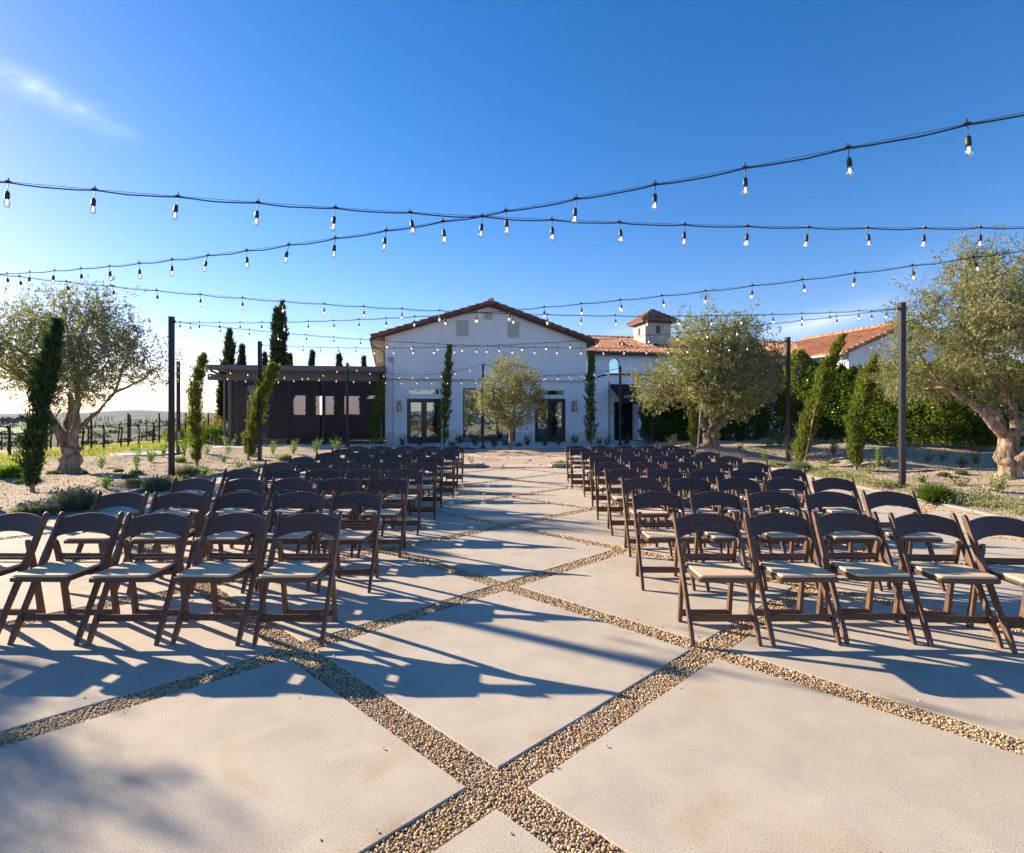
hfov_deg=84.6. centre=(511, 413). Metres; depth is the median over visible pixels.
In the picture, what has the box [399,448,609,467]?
flagstone plaza
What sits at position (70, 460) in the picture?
olive tree
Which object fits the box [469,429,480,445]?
young shrub
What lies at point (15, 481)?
creeping plant
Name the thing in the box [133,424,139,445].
grapevine
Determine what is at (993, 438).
hedge shrub
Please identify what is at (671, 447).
folding chair
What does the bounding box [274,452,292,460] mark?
dry tuft
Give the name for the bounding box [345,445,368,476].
folding chair
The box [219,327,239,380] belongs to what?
cypress tree
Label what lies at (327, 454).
folding chair
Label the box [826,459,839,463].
creeping plant
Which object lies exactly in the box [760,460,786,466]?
creeping plant
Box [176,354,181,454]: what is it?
light pole
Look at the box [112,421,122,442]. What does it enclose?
grapevine
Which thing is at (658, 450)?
folding chair
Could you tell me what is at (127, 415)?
vineyard trellis
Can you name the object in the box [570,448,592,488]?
folding chair
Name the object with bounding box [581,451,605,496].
folding chair
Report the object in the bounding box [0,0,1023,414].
sky
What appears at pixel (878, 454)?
young shrub
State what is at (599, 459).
folding chair
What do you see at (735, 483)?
folding chair
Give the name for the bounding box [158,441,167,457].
young shrub
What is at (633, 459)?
folding chair
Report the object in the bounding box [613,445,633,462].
folding chair
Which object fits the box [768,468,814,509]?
folding chair
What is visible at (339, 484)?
folding chair
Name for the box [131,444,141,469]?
young shrub
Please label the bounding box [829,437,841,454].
young shrub
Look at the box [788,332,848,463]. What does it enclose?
young cypress
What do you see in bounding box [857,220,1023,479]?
olive tree
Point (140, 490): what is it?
patio edge kerb
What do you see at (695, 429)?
young cypress
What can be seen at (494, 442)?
young shrub
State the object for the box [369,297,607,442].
gabled hall
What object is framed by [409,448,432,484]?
folding chair
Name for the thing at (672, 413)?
hedge shrub
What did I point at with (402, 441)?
young shrub
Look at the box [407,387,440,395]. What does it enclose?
transom window
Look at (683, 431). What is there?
hedge shrub
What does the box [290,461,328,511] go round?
folding chair
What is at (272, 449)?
young shrub
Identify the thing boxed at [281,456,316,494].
folding chair
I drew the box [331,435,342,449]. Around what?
young shrub
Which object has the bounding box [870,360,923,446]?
hedge shrub
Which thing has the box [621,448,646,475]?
folding chair
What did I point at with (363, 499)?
folding chair
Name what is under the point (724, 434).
hedge shrub
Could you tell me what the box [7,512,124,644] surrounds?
folding chair
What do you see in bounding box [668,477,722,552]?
folding chair
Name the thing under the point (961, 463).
young shrub
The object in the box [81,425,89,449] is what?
grapevine
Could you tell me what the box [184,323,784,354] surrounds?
string lights
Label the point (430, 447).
folding chair
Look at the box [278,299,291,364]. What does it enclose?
cypress tree
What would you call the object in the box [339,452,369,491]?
folding chair
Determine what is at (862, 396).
young cypress
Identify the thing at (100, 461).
young shrub
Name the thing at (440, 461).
folding chair
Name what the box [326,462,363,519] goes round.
folding chair
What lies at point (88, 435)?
grapevine
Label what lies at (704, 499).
folding chair
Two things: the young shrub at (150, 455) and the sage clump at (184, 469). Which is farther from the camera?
the young shrub at (150, 455)
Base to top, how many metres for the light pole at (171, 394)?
3.722 m
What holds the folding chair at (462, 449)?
on the patio at (718, 756)
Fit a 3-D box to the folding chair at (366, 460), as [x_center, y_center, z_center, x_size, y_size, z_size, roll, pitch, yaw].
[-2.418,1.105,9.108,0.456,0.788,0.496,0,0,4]
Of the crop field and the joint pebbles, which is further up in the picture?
the crop field
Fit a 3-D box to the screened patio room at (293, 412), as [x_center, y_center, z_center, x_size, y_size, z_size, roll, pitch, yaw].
[-10.536,-0.340,29.340,8.252,3.680,7.320,0,0,-8]
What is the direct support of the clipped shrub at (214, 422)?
on the grass slope
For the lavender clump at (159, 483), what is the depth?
10.75 m
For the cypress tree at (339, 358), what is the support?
on the ground at (117, 418)
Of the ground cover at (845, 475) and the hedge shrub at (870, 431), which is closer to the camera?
the ground cover at (845, 475)
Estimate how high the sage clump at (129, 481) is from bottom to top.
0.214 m
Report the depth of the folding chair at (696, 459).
9.41 m
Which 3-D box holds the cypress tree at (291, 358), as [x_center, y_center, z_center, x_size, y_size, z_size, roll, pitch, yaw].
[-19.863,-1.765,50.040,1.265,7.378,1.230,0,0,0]
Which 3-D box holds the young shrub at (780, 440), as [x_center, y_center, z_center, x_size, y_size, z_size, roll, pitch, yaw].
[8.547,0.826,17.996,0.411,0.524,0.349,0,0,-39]
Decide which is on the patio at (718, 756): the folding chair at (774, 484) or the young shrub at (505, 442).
the folding chair at (774, 484)
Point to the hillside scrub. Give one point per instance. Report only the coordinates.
(149, 433)
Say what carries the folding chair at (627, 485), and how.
on the patio at (718, 756)
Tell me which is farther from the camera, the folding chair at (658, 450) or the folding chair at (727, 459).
the folding chair at (658, 450)
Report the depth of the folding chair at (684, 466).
8.29 m
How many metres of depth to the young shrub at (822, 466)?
13.66 m
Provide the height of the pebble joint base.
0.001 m
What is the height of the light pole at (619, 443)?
3.722 m
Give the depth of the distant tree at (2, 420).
1148.44 m
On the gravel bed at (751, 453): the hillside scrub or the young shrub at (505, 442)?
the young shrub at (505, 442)
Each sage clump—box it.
[123,478,144,485]
[175,462,200,477]
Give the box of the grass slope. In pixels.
[0,439,213,465]
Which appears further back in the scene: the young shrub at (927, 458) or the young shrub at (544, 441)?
the young shrub at (544, 441)
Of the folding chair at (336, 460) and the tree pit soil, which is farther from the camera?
the tree pit soil
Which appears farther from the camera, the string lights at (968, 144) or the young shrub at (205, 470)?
the young shrub at (205, 470)
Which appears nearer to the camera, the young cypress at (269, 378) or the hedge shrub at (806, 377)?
the young cypress at (269, 378)
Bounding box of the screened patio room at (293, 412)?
[205,364,385,444]
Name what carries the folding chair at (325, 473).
on the patio at (718, 756)
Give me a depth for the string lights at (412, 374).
23.94 m
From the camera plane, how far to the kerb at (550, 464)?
15.37 m
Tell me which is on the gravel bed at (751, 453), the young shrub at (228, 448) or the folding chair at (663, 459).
the young shrub at (228, 448)
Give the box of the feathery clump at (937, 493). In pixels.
[909,480,958,504]
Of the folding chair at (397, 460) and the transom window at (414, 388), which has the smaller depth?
the folding chair at (397, 460)
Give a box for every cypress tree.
[213,360,228,429]
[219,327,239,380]
[235,342,247,364]
[262,351,268,364]
[268,305,282,364]
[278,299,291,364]
[288,352,293,364]
[307,348,316,365]
[335,352,343,365]
[360,354,367,365]
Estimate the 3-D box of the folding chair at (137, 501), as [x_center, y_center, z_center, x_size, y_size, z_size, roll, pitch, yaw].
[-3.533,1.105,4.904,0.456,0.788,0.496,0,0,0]
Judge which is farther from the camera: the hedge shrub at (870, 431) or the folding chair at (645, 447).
the hedge shrub at (870, 431)
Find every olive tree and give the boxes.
[0,269,186,474]
[470,351,553,449]
[619,288,797,445]
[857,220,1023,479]
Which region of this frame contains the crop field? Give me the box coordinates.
[0,426,39,432]
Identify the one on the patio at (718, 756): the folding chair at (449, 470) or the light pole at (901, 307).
the folding chair at (449, 470)
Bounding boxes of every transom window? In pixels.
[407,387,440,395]
[537,389,565,396]
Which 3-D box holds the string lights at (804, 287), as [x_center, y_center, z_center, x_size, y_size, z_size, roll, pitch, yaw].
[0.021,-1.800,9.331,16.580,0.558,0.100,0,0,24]
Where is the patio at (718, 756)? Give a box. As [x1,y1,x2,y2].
[0,468,1023,852]
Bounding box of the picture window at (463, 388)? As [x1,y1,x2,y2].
[463,388,514,441]
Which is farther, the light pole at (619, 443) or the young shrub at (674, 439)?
the light pole at (619, 443)
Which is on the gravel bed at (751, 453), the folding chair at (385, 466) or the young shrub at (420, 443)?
the young shrub at (420, 443)
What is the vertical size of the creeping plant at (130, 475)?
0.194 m
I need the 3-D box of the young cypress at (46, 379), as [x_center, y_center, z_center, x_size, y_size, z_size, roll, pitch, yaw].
[-8.767,-0.178,10.449,0.981,3.264,0.636,0,0,0]
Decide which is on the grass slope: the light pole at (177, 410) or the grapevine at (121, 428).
the grapevine at (121, 428)
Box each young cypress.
[10,315,66,491]
[184,352,210,465]
[240,361,282,460]
[366,364,386,443]
[437,344,454,444]
[583,350,597,444]
[686,358,706,449]
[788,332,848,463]
[841,353,882,469]
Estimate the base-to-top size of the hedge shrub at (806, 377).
3.128 m
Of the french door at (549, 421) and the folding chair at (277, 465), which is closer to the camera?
the folding chair at (277, 465)
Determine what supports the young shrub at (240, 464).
on the gravel bed at (751, 453)
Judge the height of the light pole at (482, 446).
3.640 m
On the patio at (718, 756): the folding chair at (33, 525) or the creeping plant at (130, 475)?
the folding chair at (33, 525)
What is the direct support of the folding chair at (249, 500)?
on the patio at (718, 756)
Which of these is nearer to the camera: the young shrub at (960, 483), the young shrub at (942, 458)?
the young shrub at (960, 483)
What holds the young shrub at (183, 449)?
on the gravel bed at (751, 453)
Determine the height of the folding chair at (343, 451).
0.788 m
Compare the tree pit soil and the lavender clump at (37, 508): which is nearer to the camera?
the lavender clump at (37, 508)
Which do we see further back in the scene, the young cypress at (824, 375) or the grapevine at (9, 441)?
the grapevine at (9, 441)
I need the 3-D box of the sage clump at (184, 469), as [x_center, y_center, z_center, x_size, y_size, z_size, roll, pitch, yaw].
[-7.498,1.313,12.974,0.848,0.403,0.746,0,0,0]
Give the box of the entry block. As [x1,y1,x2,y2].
[583,373,675,439]
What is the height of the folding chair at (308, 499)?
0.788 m
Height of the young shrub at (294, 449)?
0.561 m
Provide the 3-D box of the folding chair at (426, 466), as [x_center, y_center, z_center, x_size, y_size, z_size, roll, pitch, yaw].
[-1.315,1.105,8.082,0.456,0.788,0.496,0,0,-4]
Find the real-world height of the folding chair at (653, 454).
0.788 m
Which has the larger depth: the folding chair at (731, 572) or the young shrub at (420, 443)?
the young shrub at (420, 443)
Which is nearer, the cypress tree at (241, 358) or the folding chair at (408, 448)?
the folding chair at (408, 448)
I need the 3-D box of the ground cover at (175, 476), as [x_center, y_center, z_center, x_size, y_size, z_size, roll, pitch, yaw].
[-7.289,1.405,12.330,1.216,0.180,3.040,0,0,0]
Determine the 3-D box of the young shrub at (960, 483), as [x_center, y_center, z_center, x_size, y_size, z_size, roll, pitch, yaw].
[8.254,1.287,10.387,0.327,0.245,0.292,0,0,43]
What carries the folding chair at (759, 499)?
on the patio at (718, 756)
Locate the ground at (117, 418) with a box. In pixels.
[0,410,1022,449]
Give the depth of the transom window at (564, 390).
29.19 m
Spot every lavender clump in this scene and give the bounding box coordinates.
[7,498,63,515]
[43,484,107,510]
[139,474,171,491]
[785,459,813,470]
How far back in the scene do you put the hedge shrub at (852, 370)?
19.82 m
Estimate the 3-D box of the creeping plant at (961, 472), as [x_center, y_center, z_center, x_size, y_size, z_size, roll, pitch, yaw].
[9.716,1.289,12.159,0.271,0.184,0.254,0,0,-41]
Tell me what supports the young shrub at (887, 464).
on the gravel bed at (751, 453)
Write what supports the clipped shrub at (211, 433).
on the gravel bed at (751, 453)
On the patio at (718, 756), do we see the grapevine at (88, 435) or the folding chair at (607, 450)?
the folding chair at (607, 450)
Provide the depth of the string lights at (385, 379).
22.20 m
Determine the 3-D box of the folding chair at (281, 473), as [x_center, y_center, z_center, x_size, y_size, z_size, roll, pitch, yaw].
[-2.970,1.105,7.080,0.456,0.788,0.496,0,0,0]
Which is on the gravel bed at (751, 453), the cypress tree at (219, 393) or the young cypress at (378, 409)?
the young cypress at (378, 409)
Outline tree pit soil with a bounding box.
[479,449,546,455]
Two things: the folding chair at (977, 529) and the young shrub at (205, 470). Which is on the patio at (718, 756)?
the folding chair at (977, 529)
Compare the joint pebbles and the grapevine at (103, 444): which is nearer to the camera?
the joint pebbles
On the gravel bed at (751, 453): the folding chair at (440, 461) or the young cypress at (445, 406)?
the young cypress at (445, 406)
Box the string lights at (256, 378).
[185,365,340,382]
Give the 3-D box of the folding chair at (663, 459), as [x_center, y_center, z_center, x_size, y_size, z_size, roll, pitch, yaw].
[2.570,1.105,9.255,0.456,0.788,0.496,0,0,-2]
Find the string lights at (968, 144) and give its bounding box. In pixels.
[0,112,1023,286]
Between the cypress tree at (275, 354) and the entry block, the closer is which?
the entry block
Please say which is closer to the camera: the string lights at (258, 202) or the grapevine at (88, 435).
the string lights at (258, 202)
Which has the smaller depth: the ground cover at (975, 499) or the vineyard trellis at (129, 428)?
the ground cover at (975, 499)
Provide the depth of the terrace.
25.58 m
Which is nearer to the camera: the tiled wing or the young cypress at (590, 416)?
the young cypress at (590, 416)
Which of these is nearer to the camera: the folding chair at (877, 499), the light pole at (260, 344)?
the folding chair at (877, 499)
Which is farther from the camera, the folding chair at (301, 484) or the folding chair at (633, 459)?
the folding chair at (633, 459)
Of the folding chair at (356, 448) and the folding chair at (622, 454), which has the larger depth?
the folding chair at (356, 448)
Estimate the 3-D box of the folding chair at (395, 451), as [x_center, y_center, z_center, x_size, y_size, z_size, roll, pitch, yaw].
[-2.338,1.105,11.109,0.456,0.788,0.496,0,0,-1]
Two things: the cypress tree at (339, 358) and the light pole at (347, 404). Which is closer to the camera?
the light pole at (347, 404)
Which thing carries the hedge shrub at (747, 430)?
on the gravel bed at (751, 453)
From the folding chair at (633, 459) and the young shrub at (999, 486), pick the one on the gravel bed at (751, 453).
the young shrub at (999, 486)
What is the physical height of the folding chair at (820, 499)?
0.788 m
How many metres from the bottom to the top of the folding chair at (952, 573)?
0.788 m
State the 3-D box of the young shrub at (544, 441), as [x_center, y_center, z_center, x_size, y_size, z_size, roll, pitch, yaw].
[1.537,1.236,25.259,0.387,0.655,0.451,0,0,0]
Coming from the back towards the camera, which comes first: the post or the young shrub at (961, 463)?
the post
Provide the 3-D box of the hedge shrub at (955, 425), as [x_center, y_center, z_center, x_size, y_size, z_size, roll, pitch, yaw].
[13.985,-0.350,16.929,1.796,3.032,1.924,0,0,0]
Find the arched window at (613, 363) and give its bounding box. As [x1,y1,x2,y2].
[609,358,618,372]
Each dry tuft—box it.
[175,455,188,462]
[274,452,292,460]
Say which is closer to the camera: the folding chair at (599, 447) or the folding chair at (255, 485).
the folding chair at (255, 485)
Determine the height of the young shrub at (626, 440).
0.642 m
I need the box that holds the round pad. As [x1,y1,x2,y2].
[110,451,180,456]
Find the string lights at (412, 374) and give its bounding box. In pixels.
[352,364,480,378]
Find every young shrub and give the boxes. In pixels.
[94,450,106,467]
[95,474,113,488]
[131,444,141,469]
[144,448,160,462]
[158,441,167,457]
[177,434,188,456]
[200,467,209,474]
[202,441,213,453]
[219,453,228,461]
[222,435,237,453]
[233,456,246,467]
[247,461,260,469]
[268,441,276,454]
[289,439,298,453]
[311,438,322,452]
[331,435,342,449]
[378,437,386,443]
[399,435,406,445]
[417,434,424,444]
[455,434,463,442]
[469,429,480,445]
[488,429,500,447]
[502,439,508,445]
[524,435,531,445]
[542,434,549,445]
[554,431,564,444]
[571,435,579,442]
[603,434,611,444]
[621,435,631,443]
[645,435,652,444]
[664,433,677,445]
[757,448,768,460]
[764,435,773,446]
[773,431,785,445]
[819,460,829,469]
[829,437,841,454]
[857,460,880,473]
[874,445,883,467]
[882,454,893,467]
[912,472,927,482]
[923,454,933,462]
[938,448,947,460]
[950,476,969,486]
[956,453,969,467]
[967,482,997,494]
[970,452,980,463]
[989,472,1011,492]
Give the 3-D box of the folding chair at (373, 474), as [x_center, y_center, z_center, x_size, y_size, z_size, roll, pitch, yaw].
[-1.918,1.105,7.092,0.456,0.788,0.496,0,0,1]
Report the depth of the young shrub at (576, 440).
27.81 m
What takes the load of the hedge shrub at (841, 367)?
on the gravel bed at (751, 453)
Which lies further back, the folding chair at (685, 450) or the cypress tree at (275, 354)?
the cypress tree at (275, 354)
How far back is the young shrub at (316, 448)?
20.89 m
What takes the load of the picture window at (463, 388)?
in the gabled hall
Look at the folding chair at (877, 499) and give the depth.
5.11 m
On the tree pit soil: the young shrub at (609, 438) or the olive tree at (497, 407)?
the olive tree at (497, 407)
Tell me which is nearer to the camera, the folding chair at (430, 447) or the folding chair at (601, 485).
the folding chair at (601, 485)
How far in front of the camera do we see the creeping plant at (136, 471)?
12.86 m
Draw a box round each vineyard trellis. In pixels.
[0,413,208,452]
[11,415,215,441]
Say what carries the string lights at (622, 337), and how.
hanging from the light pole at (260, 344)
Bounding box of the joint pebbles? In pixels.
[0,468,1023,852]
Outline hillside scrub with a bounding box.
[0,423,209,446]
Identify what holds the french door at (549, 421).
in the gabled hall
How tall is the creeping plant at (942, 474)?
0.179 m
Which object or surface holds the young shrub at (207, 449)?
on the gravel bed at (751, 453)
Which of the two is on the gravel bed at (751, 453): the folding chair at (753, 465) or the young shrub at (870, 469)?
the young shrub at (870, 469)
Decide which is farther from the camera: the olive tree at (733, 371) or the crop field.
the crop field
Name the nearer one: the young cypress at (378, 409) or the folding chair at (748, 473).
the folding chair at (748, 473)
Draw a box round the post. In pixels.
[320,425,321,441]
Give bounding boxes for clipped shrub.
[162,425,191,441]
[181,411,227,438]
[185,423,227,443]
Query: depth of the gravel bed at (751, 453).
14.82 m
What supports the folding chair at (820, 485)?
on the patio at (718, 756)
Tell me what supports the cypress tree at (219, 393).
on the grass slope
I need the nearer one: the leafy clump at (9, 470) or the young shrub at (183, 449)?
the leafy clump at (9, 470)
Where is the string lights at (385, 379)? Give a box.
[183,364,617,384]
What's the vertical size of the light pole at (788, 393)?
3.722 m
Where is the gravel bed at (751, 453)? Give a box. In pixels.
[0,435,1023,518]
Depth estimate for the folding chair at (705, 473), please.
7.24 m
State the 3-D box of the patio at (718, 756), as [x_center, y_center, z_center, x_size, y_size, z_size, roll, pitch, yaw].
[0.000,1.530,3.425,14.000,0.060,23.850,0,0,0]
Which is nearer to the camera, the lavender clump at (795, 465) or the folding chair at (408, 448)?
the folding chair at (408, 448)
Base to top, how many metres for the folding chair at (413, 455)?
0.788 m
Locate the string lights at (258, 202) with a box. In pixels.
[0,178,1023,248]
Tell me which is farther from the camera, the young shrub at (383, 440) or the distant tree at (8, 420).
the distant tree at (8, 420)
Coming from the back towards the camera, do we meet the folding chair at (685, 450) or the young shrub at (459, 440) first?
the young shrub at (459, 440)
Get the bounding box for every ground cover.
[116,469,223,487]
[781,465,912,486]
[881,482,1023,515]
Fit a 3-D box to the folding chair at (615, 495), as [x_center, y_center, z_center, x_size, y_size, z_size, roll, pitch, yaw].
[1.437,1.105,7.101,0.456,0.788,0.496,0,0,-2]
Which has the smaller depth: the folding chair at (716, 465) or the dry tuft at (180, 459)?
the folding chair at (716, 465)
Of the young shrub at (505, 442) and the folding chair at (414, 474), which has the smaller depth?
the folding chair at (414, 474)
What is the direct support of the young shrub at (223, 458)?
on the gravel bed at (751, 453)
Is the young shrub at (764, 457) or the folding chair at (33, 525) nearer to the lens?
the folding chair at (33, 525)
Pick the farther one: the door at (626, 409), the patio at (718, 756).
the door at (626, 409)
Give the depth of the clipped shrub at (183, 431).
27.11 m
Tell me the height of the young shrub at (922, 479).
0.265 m
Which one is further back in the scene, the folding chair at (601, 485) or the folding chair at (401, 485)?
the folding chair at (601, 485)
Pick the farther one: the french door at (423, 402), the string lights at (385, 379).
the french door at (423, 402)
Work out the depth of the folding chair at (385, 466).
8.25 m
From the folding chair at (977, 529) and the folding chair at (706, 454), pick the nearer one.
the folding chair at (977, 529)
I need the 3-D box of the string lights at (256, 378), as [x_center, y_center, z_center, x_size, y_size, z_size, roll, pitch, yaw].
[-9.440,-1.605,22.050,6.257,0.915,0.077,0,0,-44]
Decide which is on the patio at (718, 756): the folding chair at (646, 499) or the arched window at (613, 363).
the folding chair at (646, 499)
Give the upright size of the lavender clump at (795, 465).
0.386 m
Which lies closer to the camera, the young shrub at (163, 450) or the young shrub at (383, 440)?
the young shrub at (163, 450)
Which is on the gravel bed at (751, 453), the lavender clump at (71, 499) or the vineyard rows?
the lavender clump at (71, 499)
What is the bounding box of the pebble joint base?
[0,468,1023,852]
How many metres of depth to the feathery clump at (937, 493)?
9.29 m
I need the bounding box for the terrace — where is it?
[203,440,647,448]
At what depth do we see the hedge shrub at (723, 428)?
24.07 m
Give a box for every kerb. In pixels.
[103,466,1023,520]
[256,462,736,467]
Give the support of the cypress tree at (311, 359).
on the ground at (117, 418)
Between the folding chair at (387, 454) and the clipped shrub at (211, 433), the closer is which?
the folding chair at (387, 454)
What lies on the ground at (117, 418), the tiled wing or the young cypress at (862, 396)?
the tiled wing
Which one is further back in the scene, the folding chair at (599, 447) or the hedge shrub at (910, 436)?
the hedge shrub at (910, 436)
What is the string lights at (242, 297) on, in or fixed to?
hanging from the light pole at (901, 307)
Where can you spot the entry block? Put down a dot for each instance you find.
(631, 423)
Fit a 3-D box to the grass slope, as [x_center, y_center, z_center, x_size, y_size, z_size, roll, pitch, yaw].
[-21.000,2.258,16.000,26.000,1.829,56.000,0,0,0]
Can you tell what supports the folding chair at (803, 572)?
on the patio at (718, 756)
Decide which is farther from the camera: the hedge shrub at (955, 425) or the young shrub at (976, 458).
the hedge shrub at (955, 425)
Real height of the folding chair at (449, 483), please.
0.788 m
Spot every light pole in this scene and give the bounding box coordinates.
[168,316,177,476]
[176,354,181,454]
[255,341,263,460]
[344,363,349,446]
[481,364,484,447]
[618,366,622,444]
[785,337,790,461]
[896,302,909,487]
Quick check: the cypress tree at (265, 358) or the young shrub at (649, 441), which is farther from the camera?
the cypress tree at (265, 358)
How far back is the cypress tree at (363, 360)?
53.87 m
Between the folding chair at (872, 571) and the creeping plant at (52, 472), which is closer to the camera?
the folding chair at (872, 571)
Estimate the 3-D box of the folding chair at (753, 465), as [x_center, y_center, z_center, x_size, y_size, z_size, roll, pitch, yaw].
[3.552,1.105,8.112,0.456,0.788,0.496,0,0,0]
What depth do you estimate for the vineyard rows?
2299.58 m
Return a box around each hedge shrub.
[637,401,668,442]
[649,391,687,442]
[661,378,691,441]
[678,393,712,440]
[698,392,730,439]
[717,387,756,441]
[731,379,770,440]
[751,361,794,440]
[772,348,814,438]
[791,361,838,441]
[813,362,853,443]
[829,365,880,442]
[849,360,897,444]
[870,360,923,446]
[888,360,946,447]
[910,355,975,447]
[938,356,1008,449]
[963,356,1023,451]
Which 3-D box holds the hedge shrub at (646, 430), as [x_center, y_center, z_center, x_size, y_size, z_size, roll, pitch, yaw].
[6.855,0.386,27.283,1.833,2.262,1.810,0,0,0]
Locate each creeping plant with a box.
[11,479,25,483]
[45,470,60,474]
[113,468,123,472]
[121,472,139,478]
[129,469,143,473]
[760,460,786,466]
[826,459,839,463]
[936,471,951,476]
[954,469,968,474]
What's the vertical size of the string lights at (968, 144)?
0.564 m
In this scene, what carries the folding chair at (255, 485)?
on the patio at (718, 756)
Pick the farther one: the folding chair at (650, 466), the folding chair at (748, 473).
the folding chair at (650, 466)
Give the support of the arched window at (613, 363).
in the tiled wing
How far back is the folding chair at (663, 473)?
7.27 m
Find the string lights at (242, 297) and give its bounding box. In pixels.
[2,274,897,326]
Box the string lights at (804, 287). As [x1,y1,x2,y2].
[177,250,1023,331]
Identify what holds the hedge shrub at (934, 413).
on the gravel bed at (751, 453)
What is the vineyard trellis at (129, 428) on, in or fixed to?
on the grass slope
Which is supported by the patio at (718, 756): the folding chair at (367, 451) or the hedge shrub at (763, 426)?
the folding chair at (367, 451)
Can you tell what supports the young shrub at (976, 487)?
on the gravel bed at (751, 453)
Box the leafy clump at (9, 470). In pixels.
[0,460,26,477]
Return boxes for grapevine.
[0,430,11,449]
[1,422,22,454]
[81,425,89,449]
[87,422,95,445]
[94,422,110,449]
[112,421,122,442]
[112,424,129,446]
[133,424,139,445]
[146,418,160,442]
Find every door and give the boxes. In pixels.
[407,399,440,442]
[535,399,564,441]
[614,402,632,439]
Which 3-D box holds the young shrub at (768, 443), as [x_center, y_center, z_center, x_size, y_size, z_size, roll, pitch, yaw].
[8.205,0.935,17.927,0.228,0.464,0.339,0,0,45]
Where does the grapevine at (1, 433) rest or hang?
on the grass slope
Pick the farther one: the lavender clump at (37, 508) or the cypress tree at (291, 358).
the cypress tree at (291, 358)
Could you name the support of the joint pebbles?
on the pebble joint base
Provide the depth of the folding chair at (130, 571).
3.89 m
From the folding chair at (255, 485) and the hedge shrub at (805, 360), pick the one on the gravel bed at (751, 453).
the hedge shrub at (805, 360)
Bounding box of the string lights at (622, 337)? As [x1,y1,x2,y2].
[264,310,888,354]
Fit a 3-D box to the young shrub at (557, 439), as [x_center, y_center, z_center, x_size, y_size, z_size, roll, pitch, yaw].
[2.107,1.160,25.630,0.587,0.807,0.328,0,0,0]
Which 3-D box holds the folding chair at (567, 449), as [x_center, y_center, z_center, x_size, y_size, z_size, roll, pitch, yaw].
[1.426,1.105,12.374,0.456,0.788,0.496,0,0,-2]
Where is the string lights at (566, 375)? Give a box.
[485,364,615,379]
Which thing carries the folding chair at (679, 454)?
on the patio at (718, 756)
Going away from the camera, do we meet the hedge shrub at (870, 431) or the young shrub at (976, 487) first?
the young shrub at (976, 487)
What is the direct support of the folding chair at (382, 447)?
on the patio at (718, 756)
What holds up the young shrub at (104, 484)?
on the gravel bed at (751, 453)
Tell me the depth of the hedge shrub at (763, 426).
22.10 m
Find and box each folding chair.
[0,512,49,633]
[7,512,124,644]
[63,491,149,590]
[85,512,193,645]
[126,491,207,593]
[151,478,215,558]
[170,511,270,645]
[191,491,267,592]
[203,477,266,557]
[211,468,259,508]
[252,512,341,645]
[254,491,325,590]
[257,461,295,509]
[262,468,300,525]
[263,477,313,552]
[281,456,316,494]
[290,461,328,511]
[299,468,341,512]
[308,477,359,557]
[314,456,347,501]
[316,452,340,494]
[316,491,382,592]
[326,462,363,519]
[329,448,353,466]
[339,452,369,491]
[341,468,381,527]
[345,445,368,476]
[347,456,380,492]
[357,477,408,557]
[359,448,381,486]
[365,461,401,519]
[370,445,391,476]
[374,452,398,494]
[381,448,406,477]
[381,468,423,535]
[382,456,411,506]
[396,445,416,480]
[401,452,425,495]
[404,461,436,519]
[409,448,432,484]
[413,456,443,507]
[420,445,440,476]
[428,452,455,497]
[437,448,459,490]
[443,445,464,483]
[565,445,588,482]
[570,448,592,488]
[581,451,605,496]
[589,456,620,506]
[590,445,609,475]
[594,461,629,519]
[596,448,620,482]
[604,468,647,535]
[610,451,635,468]
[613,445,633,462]
[620,455,649,492]
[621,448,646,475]
[621,477,672,556]
[629,461,665,508]
[631,490,695,590]
[636,445,656,475]
[639,451,667,491]
[646,468,690,535]
[647,448,670,485]
[651,455,682,495]
[660,445,685,477]
[665,461,704,513]
[667,451,697,493]
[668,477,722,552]
[672,512,762,645]
[673,448,696,465]
[683,456,715,499]
[687,468,732,517]
[689,490,758,590]
[694,451,724,471]
[701,461,741,511]
[714,455,742,494]
[716,477,771,552]
[728,468,769,528]
[736,461,775,517]
[743,512,841,645]
[745,490,818,589]
[763,477,824,552]
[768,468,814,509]
[803,490,882,590]
[811,477,873,551]
[811,511,916,644]
[861,490,945,590]
[888,512,1003,647]
[962,515,1023,653]
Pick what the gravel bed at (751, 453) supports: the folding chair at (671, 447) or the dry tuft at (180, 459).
the dry tuft at (180, 459)
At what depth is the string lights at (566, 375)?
25.04 m
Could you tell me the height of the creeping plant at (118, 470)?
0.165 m
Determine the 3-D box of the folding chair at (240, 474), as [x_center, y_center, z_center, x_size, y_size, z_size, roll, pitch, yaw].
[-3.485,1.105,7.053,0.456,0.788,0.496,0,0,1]
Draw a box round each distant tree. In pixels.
[0,417,5,423]
[5,417,10,424]
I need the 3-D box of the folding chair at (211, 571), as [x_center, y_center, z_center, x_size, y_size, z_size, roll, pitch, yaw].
[-1.977,1.105,3.846,0.456,0.788,0.496,0,0,3]
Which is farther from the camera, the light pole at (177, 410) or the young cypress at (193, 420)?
the light pole at (177, 410)
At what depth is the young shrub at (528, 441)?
25.59 m
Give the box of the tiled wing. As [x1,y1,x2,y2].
[586,309,967,435]
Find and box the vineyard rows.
[81,414,216,423]
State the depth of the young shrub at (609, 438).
26.01 m
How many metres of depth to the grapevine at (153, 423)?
25.56 m

